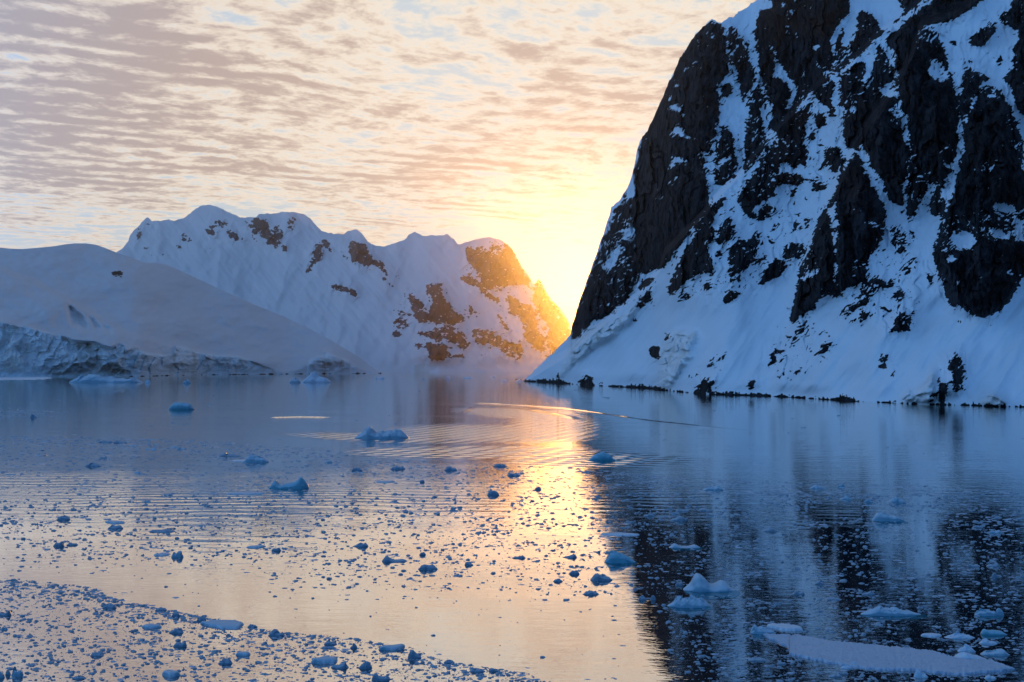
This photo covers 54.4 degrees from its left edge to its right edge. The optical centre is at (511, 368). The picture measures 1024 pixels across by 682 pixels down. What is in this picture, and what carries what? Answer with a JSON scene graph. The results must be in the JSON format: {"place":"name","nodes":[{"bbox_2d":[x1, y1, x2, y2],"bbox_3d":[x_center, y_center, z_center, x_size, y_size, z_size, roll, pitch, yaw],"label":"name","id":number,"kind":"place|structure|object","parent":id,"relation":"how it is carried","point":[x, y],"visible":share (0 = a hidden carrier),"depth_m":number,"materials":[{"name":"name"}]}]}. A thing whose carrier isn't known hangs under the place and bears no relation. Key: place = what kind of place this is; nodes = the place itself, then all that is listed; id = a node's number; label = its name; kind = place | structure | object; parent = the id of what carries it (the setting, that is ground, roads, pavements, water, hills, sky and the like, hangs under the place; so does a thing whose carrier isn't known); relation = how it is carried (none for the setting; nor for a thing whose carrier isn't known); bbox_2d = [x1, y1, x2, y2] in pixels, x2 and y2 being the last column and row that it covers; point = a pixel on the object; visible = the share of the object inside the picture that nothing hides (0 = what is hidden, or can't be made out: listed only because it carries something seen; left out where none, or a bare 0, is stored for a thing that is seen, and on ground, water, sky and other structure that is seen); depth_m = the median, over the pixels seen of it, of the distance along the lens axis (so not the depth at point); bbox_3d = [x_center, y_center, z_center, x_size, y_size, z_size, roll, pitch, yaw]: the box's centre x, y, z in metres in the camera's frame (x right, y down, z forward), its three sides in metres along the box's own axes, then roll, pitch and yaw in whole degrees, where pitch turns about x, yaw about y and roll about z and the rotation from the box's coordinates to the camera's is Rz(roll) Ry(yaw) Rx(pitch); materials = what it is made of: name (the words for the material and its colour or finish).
{"place":"outdoors","nodes":[
{"label":"outdoors","id":0,"kind":"place"},
{"bbox_2d":[0,243,380,376],"bbox_3d":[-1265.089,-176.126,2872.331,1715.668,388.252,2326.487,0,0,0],"label":"snow hill","id":1,"kind":"structure","parent":0,"point":[75,310],"depth_m":2405.81,"materials":[{"name":"snow"}]},
{"bbox_2d":[117,205,570,371],"bbox_3d":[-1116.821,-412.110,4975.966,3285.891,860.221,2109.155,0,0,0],"label":"mountain","id":2,"kind":"structure","parent":0,"point":[414,302],"depth_m":4464.05,"materials":[{"name":"snow"}]},
{"bbox_2d":[0,0,755,328],"label":"sky","id":3,"kind":"structure","parent":0,"point":[521,124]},
{"bbox_2d":[0,372,1023,681],"bbox_3d":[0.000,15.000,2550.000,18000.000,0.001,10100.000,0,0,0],"label":"water","id":4,"kind":"structure","parent":0,"point":[970,450],"depth_m":95.19,"materials":[{"name":"liquid"}]},
{"bbox_2d":[0,610,11,615],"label":"ice chunk","id":5,"kind":"object","parent":4,"relation":"on","point":[8,613],"visible":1,"depth_m":60.42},
{"bbox_2d":[12,667,22,676],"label":"ice chunk","id":6,"kind":"object","parent":4,"relation":"on","point":[16,673],"visible":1,"depth_m":48.45,"materials":[{"name":"ice"}]},
{"bbox_2d":[0,377,51,379],"bbox_3d":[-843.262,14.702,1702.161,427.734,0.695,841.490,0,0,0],"label":"ice floe","id":7,"kind":"object","parent":4,"relation":"on","point":[20,378],"visible":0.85,"depth_m":1464.04,"materials":[{"name":"ice"}]},
{"bbox_2d":[53,541,63,546],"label":"ice chunk","id":8,"kind":"object","parent":4,"relation":"on","point":[60,544],"visible":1,"depth_m":83.96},
{"bbox_2d":[56,515,70,519],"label":"ice chunk","id":9,"kind":"object","parent":4,"relation":"on","point":[64,517],"visible":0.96,"depth_m":98.72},
{"bbox_2d":[72,675,85,679],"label":"ice chunk","id":10,"kind":"object","parent":4,"relation":"on","point":[78,677],"visible":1,"depth_m":48.10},
{"bbox_2d":[86,463,100,466],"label":"ice chunk","id":11,"kind":"object","parent":4,"relation":"on","point":[92,465],"visible":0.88,"depth_m":152.63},
{"bbox_2d":[90,652,103,656],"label":"ice chunk","id":12,"kind":"object","parent":4,"relation":"on","point":[95,654],"visible":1,"depth_m":51.88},
{"bbox_2d":[69,374,141,382],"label":"iceberg","id":13,"kind":"object","parent":4,"relation":"on","point":[91,378],"visible":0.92,"depth_m":1070.71,"materials":[{"name":"ice"}]},
{"bbox_2d":[103,603,116,608],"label":"ice chunk","id":14,"kind":"object","parent":4,"relation":"on","point":[109,606],"visible":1,"depth_m":62.24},
{"bbox_2d":[105,520,124,523],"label":"ice floe","id":15,"kind":"object","parent":4,"relation":"on","point":[113,521],"visible":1,"depth_m":96.85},
{"bbox_2d":[108,525,123,528],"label":"ice chunk","id":16,"kind":"object","parent":4,"relation":"on","point":[115,527],"visible":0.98,"depth_m":93.06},
{"bbox_2d":[142,623,161,628],"bbox_3d":[-20.918,14.948,57.824,1.140,0.205,0.817,0,0,-25],"label":"ice floe","id":17,"kind":"object","parent":4,"relation":"on","point":[148,626],"visible":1,"depth_m":57.61,"materials":[{"name":"ice"}]},
{"bbox_2d":[155,607,166,610],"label":"ice chunk","id":18,"kind":"object","parent":4,"relation":"on","point":[161,609],"visible":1,"depth_m":61.66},
{"bbox_2d":[154,552,169,555],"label":"ice floe","id":19,"kind":"object","parent":4,"relation":"on","point":[162,554],"visible":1,"depth_m":79.96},
{"bbox_2d":[149,528,175,532],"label":"ice chunk","id":20,"kind":"object","parent":4,"relation":"on","point":[167,530],"visible":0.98,"depth_m":91.37,"materials":[{"name":"ice"}]},
{"bbox_2d":[162,669,179,677],"bbox_3d":[-16.676,14.916,48.769,0.991,0.268,0.672,0,0,42],"label":"ice floe","id":21,"kind":"object","parent":4,"relation":"on","point":[169,673],"visible":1,"depth_m":48.52,"materials":[{"name":"ice"}]},
{"bbox_2d":[171,612,179,616],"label":"ice chunk","id":22,"kind":"object","parent":4,"relation":"on","point":[176,614],"visible":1,"depth_m":60.13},
{"bbox_2d":[169,628,183,633],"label":"ice chunk","id":23,"kind":"object","parent":4,"relation":"on","point":[178,630],"visible":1,"depth_m":56.45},
{"bbox_2d":[171,551,183,557],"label":"ice chunk","id":24,"kind":"object","parent":4,"relation":"on","point":[178,554],"visible":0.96,"depth_m":79.08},
{"bbox_2d":[173,641,186,646],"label":"ice chunk","id":25,"kind":"object","parent":4,"relation":"on","point":[180,644],"visible":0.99,"depth_m":53.64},
{"bbox_2d":[169,402,194,409],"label":"iceberg","id":26,"kind":"object","parent":4,"relation":"on","point":[180,406],"visible":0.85,"depth_m":362.67,"materials":[{"name":"ice"}]},
{"bbox_2d":[197,616,205,620],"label":"ice chunk","id":27,"kind":"object","parent":4,"relation":"on","point":[201,619],"visible":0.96,"depth_m":59.14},
{"bbox_2d":[200,620,243,628],"bbox_3d":[-16.770,14.941,58.372,2.802,0.217,1.871,0,0,37],"label":"ice floe","id":28,"kind":"object","parent":4,"relation":"on","point":[228,624],"visible":1,"depth_m":58.03,"materials":[{"name":"ice"}]},
{"bbox_2d":[218,658,232,664],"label":"ice chunk","id":29,"kind":"object","parent":4,"relation":"on","point":[225,661],"visible":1,"depth_m":50.53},
{"bbox_2d":[220,453,239,456],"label":"ice chunk","id":30,"kind":"object","parent":4,"relation":"on","point":[227,455],"visible":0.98,"depth_m":170.10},
{"bbox_2d":[236,651,250,655],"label":"ice floe","id":31,"kind":"object","parent":4,"relation":"on","point":[246,653],"visible":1,"depth_m":52.03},
{"bbox_2d":[227,491,264,494],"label":"ice floe","id":32,"kind":"object","parent":4,"relation":"on","point":[245,493],"visible":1,"depth_m":118.85,"materials":[{"name":"ice"}]},
{"bbox_2d":[246,545,265,547],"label":"ice floe","id":33,"kind":"object","parent":4,"relation":"on","point":[256,546],"visible":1,"depth_m":83.44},
{"bbox_2d":[243,455,269,462],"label":"iceberg","id":34,"kind":"object","parent":4,"relation":"on","point":[253,459],"visible":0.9,"depth_m":159.12,"materials":[{"name":"ice"}]},
{"bbox_2d":[268,629,284,636],"bbox_3d":[-13.233,14.925,55.942,0.979,0.563,0.437,0,0,0],"label":"ice chunk","id":35,"kind":"object","parent":4,"relation":"on","point":[274,632],"visible":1,"depth_m":55.81,"materials":[{"name":"ice"}]},
{"bbox_2d":[269,477,308,488],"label":"iceberg","id":36,"kind":"object","parent":4,"relation":"on","point":[300,483],"visible":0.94,"depth_m":124.34,"materials":[{"name":"ice"}]},
{"bbox_2d":[289,378,300,382],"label":"iceberg","id":37,"kind":"object","parent":4,"relation":"on","point":[295,380],"visible":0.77,"depth_m":1049.04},
{"bbox_2d":[269,416,330,417],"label":"boat wake","id":38,"kind":"object","parent":4,"relation":"on","point":[295,416],"visible":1,"depth_m":308.04,"materials":[{"name":"liquid"}]},
{"bbox_2d":[301,371,330,382],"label":"iceberg","id":39,"kind":"object","parent":4,"relation":"on","point":[313,377],"visible":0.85,"depth_m":1069.05,"materials":[{"name":"ice"}]},
{"bbox_2d":[311,656,337,663],"bbox_3d":[-9.588,14.908,50.966,1.404,0.283,0.989,0,0,-12],"label":"ice floe","id":40,"kind":"object","parent":4,"relation":"on","point":[325,659],"visible":1,"depth_m":50.71,"materials":[{"name":"ice"}]},
{"bbox_2d":[321,646,335,648],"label":"ice chunk","id":41,"kind":"object","parent":4,"relation":"on","point":[328,647],"visible":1,"depth_m":53.35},
{"bbox_2d":[324,639,336,644],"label":"ice chunk","id":42,"kind":"object","parent":4,"relation":"on","point":[328,642],"visible":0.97,"depth_m":54.04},
{"bbox_2d":[331,662,348,668],"bbox_3d":[-8.642,14.935,49.950,0.949,0.485,0.422,0,0,0],"label":"ice chunk","id":43,"kind":"object","parent":4,"relation":"on","point":[343,666],"visible":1,"depth_m":49.82,"materials":[{"name":"ice"}]},
{"bbox_2d":[352,467,362,470],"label":"ice chunk","id":44,"kind":"object","parent":4,"relation":"on","point":[356,469],"visible":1,"depth_m":145.83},
{"bbox_2d":[352,543,367,546],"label":"ice chunk","id":45,"kind":"object","parent":4,"relation":"on","point":[361,545],"visible":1,"depth_m":83.80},
{"bbox_2d":[359,661,371,668],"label":"ice chunk","id":46,"kind":"object","parent":4,"relation":"on","point":[366,665],"visible":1,"depth_m":49.76,"materials":[{"name":"ice"}]},
{"bbox_2d":[372,673,389,680],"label":"ice chunk","id":47,"kind":"object","parent":4,"relation":"on","point":[375,677],"visible":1,"depth_m":47.87,"materials":[{"name":"ice"}]},
{"bbox_2d":[355,426,408,438],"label":"iceberg","id":48,"kind":"object","parent":4,"relation":"on","point":[369,432],"visible":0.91,"depth_m":213.39,"materials":[{"name":"ice"}]},
{"bbox_2d":[376,480,394,482],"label":"ice floe","id":49,"kind":"object","parent":4,"relation":"on","point":[387,481],"visible":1,"depth_m":131.42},
{"bbox_2d":[378,644,404,650],"bbox_3d":[-6.359,14.936,53.318,1.646,0.228,0.739,0,0,-26],"label":"ice floe","id":50,"kind":"object","parent":4,"relation":"on","point":[390,647],"visible":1,"depth_m":53.12,"materials":[{"name":"ice"}]},
{"bbox_2d":[382,556,406,561],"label":"ice chunk","id":51,"kind":"object","parent":4,"relation":"on","point":[387,559],"visible":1,"depth_m":77.30,"materials":[{"name":"ice"}]},
{"bbox_2d":[391,466,404,469],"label":"ice chunk","id":52,"kind":"object","parent":4,"relation":"on","point":[397,468],"visible":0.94,"depth_m":147.97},
{"bbox_2d":[408,650,421,658],"bbox_3d":[-5.049,14.891,51.621,0.762,0.625,0.369,0,0,0],"label":"ice chunk","id":53,"kind":"object","parent":4,"relation":"on","point":[413,654],"visible":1,"depth_m":51.51,"materials":[{"name":"ice"}]},
{"bbox_2d":[418,564,437,569],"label":"ice chunk","id":54,"kind":"object","parent":4,"relation":"on","point":[427,567],"visible":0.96,"depth_m":74.15,"materials":[{"name":"ice"}]},
{"bbox_2d":[444,660,454,663],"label":"ice chunk","id":55,"kind":"object","parent":4,"relation":"on","point":[448,661],"visible":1,"depth_m":50.70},
{"bbox_2d":[445,466,456,470],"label":"ice chunk","id":56,"kind":"object","parent":4,"relation":"on","point":[449,468],"visible":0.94,"depth_m":146.54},
{"bbox_2d":[460,406,476,412],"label":"boat wake","id":57,"kind":"object","parent":4,"relation":"on","point":[470,408],"visible":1,"depth_m":364.21,"materials":[{"name":"liquid"}]},
{"bbox_2d":[469,668,484,672],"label":"ice chunk","id":58,"kind":"object","parent":4,"relation":"on","point":[475,670],"visible":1,"depth_m":49.20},
{"bbox_2d":[487,490,498,495],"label":"ice chunk","id":59,"kind":"object","parent":4,"relation":"on","point":[492,493],"visible":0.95,"depth_m":117.71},
{"bbox_2d":[489,668,499,671],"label":"ice chunk","id":60,"kind":"object","parent":4,"relation":"on","point":[493,670],"visible":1,"depth_m":49.29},
{"bbox_2d":[493,464,506,466],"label":"ice chunk","id":61,"kind":"object","parent":4,"relation":"on","point":[500,465],"visible":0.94,"depth_m":152.17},
{"bbox_2d":[0,382,1023,681],"bbox_3d":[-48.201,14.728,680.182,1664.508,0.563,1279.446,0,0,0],"label":"brash ice","id":62,"kind":"structure","parent":4,"relation":"on","point":[260,632],"depth_m":78.08,"materials":[{"name":"ice"}]},
{"bbox_2d":[507,473,519,475],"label":"ice chunk","id":63,"kind":"object","parent":4,"relation":"on","point":[513,474],"visible":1,"depth_m":139.14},
{"bbox_2d":[512,555,524,558],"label":"ice chunk","id":64,"kind":"object","parent":4,"relation":"on","point":[519,557],"visible":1,"depth_m":78.71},
{"bbox_2d":[464,403,584,419],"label":"boat wake","id":65,"kind":"object","parent":4,"relation":"on","point":[570,417],"visible":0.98,"depth_m":344.69,"materials":[{"name":"liquid"}]},
{"bbox_2d":[562,553,576,557],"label":"ice chunk","id":66,"kind":"object","parent":4,"relation":"on","point":[573,555],"visible":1,"depth_m":78.92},
{"bbox_2d":[569,570,579,574],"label":"ice chunk","id":67,"kind":"object","parent":4,"relation":"on","point":[575,572],"visible":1,"depth_m":72.55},
{"bbox_2d":[583,590,598,594],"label":"ice chunk","id":68,"kind":"object","parent":4,"relation":"on","point":[589,592],"visible":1,"depth_m":66.03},
{"bbox_2d":[590,573,611,580],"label":"ice chunk","id":69,"kind":"object","parent":4,"relation":"on","point":[599,577],"visible":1,"depth_m":70.41,"materials":[{"name":"ice"}]},
{"bbox_2d":[589,451,614,460],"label":"iceberg","id":70,"kind":"object","parent":4,"relation":"on","point":[602,456],"visible":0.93,"depth_m":162.23,"materials":[{"name":"ice"}]},
{"bbox_2d":[485,403,747,429],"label":"boat wake","id":71,"kind":"object","parent":4,"relation":"on","point":[628,417],"visible":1,"depth_m":303.37,"materials":[{"name":"liquid"}]},
{"bbox_2d":[601,532,638,535],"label":"ice floe","id":72,"kind":"object","parent":4,"relation":"on","point":[623,534],"visible":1,"depth_m":89.61,"materials":[{"name":"ice"}]},
{"bbox_2d":[604,550,636,565],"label":"iceberg","id":73,"kind":"object","parent":4,"relation":"on","point":[614,558],"visible":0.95,"depth_m":76.73,"materials":[{"name":"ice"}]},
{"bbox_2d":[670,516,686,520],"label":"ice chunk","id":74,"kind":"object","parent":4,"relation":"on","point":[679,518],"visible":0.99,"depth_m":98.05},
{"bbox_2d":[675,581,683,585],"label":"ice chunk","id":75,"kind":"object","parent":4,"relation":"on","point":[679,584],"visible":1,"depth_m":68.79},
{"bbox_2d":[669,543,702,550],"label":"ice chunk","id":76,"kind":"object","parent":4,"relation":"on","point":[673,546],"visible":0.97,"depth_m":83.11,"materials":[{"name":"ice"}]},
{"bbox_2d":[666,595,713,610],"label":"iceberg","id":77,"kind":"object","parent":4,"relation":"on","point":[691,603],"visible":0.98,"depth_m":62.48,"materials":[{"name":"ice"}]},
{"bbox_2d":[683,573,739,598],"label":"iceberg","id":78,"kind":"object","parent":4,"relation":"on","point":[698,585],"visible":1,"depth_m":66.89,"materials":[{"name":"ice"}]},
{"bbox_2d":[703,485,722,490],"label":"ice chunk","id":79,"kind":"object","parent":4,"relation":"on","point":[716,488],"visible":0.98,"depth_m":122.64,"materials":[{"name":"ice"}]},
{"bbox_2d":[748,657,766,661],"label":"ice chunk","id":80,"kind":"object","parent":4,"relation":"on","point":[759,659],"visible":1,"depth_m":51.10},
{"bbox_2d":[750,625,775,638],"bbox_3d":[14.233,15.007,56.004,1.615,0.986,1.615,0,0,0],"label":"ice chunk","id":81,"kind":"object","parent":4,"relation":"on","point":[755,631],"visible":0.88,"depth_m":56.25,"materials":[{"name":"ice"}]},
{"bbox_2d":[762,527,778,531],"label":"ice chunk","id":82,"kind":"object","parent":4,"relation":"on","point":[768,529],"visible":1,"depth_m":91.64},
{"bbox_2d":[767,623,802,631],"bbox_3d":[15.839,14.943,57.559,1.435,0.213,2.000,0,0,-43],"label":"ice floe","id":83,"kind":"object","parent":4,"relation":"on","point":[784,627],"visible":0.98,"depth_m":57.35,"materials":[{"name":"ice"}]},
{"bbox_2d":[792,590,804,594],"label":"ice chunk","id":84,"kind":"object","parent":4,"relation":"on","point":[795,592],"visible":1,"depth_m":66.01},
{"bbox_2d":[810,484,826,488],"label":"ice chunk","id":85,"kind":"object","parent":4,"relation":"on","point":[815,486],"visible":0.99,"depth_m":124.35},
{"bbox_2d":[814,580,823,584],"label":"ice chunk","id":86,"kind":"object","parent":4,"relation":"on","point":[819,582],"visible":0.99,"depth_m":69.21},
{"bbox_2d":[825,597,841,599],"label":"ice chunk","id":87,"kind":"object","parent":4,"relation":"on","point":[831,598],"visible":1,"depth_m":64.56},
{"bbox_2d":[828,673,841,677],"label":"ice chunk","id":88,"kind":"object","parent":4,"relation":"on","point":[835,675],"visible":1,"depth_m":48.40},
{"bbox_2d":[837,671,847,674],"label":"ice chunk","id":89,"kind":"object","parent":4,"relation":"on","point":[842,673],"visible":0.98,"depth_m":48.81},
{"bbox_2d":[840,496,852,499],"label":"ice chunk","id":90,"kind":"object","parent":4,"relation":"on","point":[846,498],"visible":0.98,"depth_m":113.92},
{"bbox_2d":[841,664,851,668],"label":"ice chunk","id":91,"kind":"object","parent":4,"relation":"on","point":[844,666],"visible":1,"depth_m":49.77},
{"bbox_2d":[862,591,874,594],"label":"ice chunk","id":92,"kind":"object","parent":4,"relation":"on","point":[868,593],"visible":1,"depth_m":66.03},
{"bbox_2d":[763,633,1011,674],"bbox_3d":[19.001,14.936,51.699,12.681,0.228,5.096,0,0,26],"label":"ice floe","id":93,"kind":"object","parent":4,"relation":"on","point":[877,657],"visible":1,"depth_m":51.33,"materials":[{"name":"ice"}]},
{"bbox_2d":[872,512,907,523],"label":"iceberg","id":94,"kind":"object","parent":4,"relation":"on","point":[884,518],"visible":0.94,"depth_m":97.68,"materials":[{"name":"ice"}]},
{"bbox_2d":[860,606,927,618],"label":"iceberg","id":95,"kind":"object","parent":4,"relation":"on","point":[877,612],"visible":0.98,"depth_m":60.41,"materials":[{"name":"ice"}]},
{"bbox_2d":[888,497,905,502],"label":"ice chunk","id":96,"kind":"object","parent":4,"relation":"on","point":[896,500],"visible":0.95,"depth_m":111.02,"materials":[{"name":"ice"}]},
{"bbox_2d":[914,670,927,677],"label":"ice chunk","id":97,"kind":"object","parent":4,"relation":"on","point":[918,674],"visible":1,"depth_m":48.33,"materials":[{"name":"ice"}]},
{"bbox_2d":[921,633,941,636],"bbox_3d":[23.534,14.978,55.926,1.323,0.145,0.692,0,0,-19],"label":"ice floe","id":98,"kind":"object","parent":4,"relation":"on","point":[931,634],"visible":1,"depth_m":55.83,"materials":[{"name":"ice"}]},
{"bbox_2d":[945,632,974,638],"bbox_3d":[24.968,14.938,55.546,1.747,0.427,0.670,0,0,0],"label":"ice chunk","id":99,"kind":"object","parent":4,"relation":"on","point":[956,635],"visible":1,"depth_m":55.37,"materials":[{"name":"ice"}]},
{"bbox_2d":[958,644,975,652],"bbox_3d":[24.108,14.913,52.808,1.004,0.572,0.476,0,0,0],"label":"ice chunk","id":100,"kind":"object","parent":4,"relation":"on","point":[966,648],"visible":0.87,"depth_m":52.70,"materials":[{"name":"ice"}]},
{"bbox_2d":[953,652,985,658],"bbox_3d":[23.639,14.943,51.511,1.835,0.491,0.827,0,0,0],"label":"ice chunk","id":101,"kind":"object","parent":4,"relation":"on","point":[965,655],"visible":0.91,"depth_m":51.35,"materials":[{"name":"ice"}]},
{"bbox_2d":[967,564,979,566],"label":"ice chunk","id":102,"kind":"object","parent":4,"relation":"on","point":[971,565],"visible":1,"depth_m":75.35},
{"bbox_2d":[974,608,1001,618],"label":"iceberg","id":103,"kind":"object","parent":4,"relation":"on","point":[985,613],"visible":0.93,"depth_m":60.38,"materials":[{"name":"ice"}]},
{"bbox_2d":[979,638,996,644],"bbox_3d":[25.986,14.948,54.336,1.019,0.405,0.452,0,0,0],"label":"ice chunk","id":104,"kind":"object","parent":4,"relation":"on","point":[986,641],"visible":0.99,"depth_m":54.21,"materials":[{"name":"ice"}]},
{"bbox_2d":[984,675,995,678],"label":"ice chunk","id":105,"kind":"object","parent":4,"relation":"on","point":[989,677],"visible":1,"depth_m":48.11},
{"bbox_2d":[986,562,999,566],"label":"ice chunk","id":106,"kind":"object","parent":4,"relation":"on","point":[993,565],"visible":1,"depth_m":75.35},
{"bbox_2d":[980,629,1006,635],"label":"iceberg","id":107,"kind":"object","parent":4,"relation":"on","point":[992,632],"visible":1,"depth_m":55.99,"materials":[{"name":"ice"}]},
{"bbox_2d":[980,649,1009,655],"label":"iceberg","id":108,"kind":"object","parent":4,"relation":"on","point":[998,652],"visible":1,"depth_m":52.05,"materials":[{"name":"ice"}]},
{"bbox_2d":[989,530,1000,533],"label":"ice chunk","id":109,"kind":"object","parent":4,"relation":"on","point":[995,532],"visible":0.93,"depth_m":90.33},
{"bbox_2d":[996,608,1003,615],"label":"ice chunk","id":110,"kind":"object","parent":4,"relation":"on","point":[999,611],"visible":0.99,"depth_m":60.49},
{"bbox_2d":[515,0,1023,406],"bbox_3d":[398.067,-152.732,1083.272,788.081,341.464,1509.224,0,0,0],"label":"snowy mountain","id":111,"kind":"structure","parent":0,"point":[822,199],"depth_m":581.59,"materials":[{"name":"snow"}]}
]}

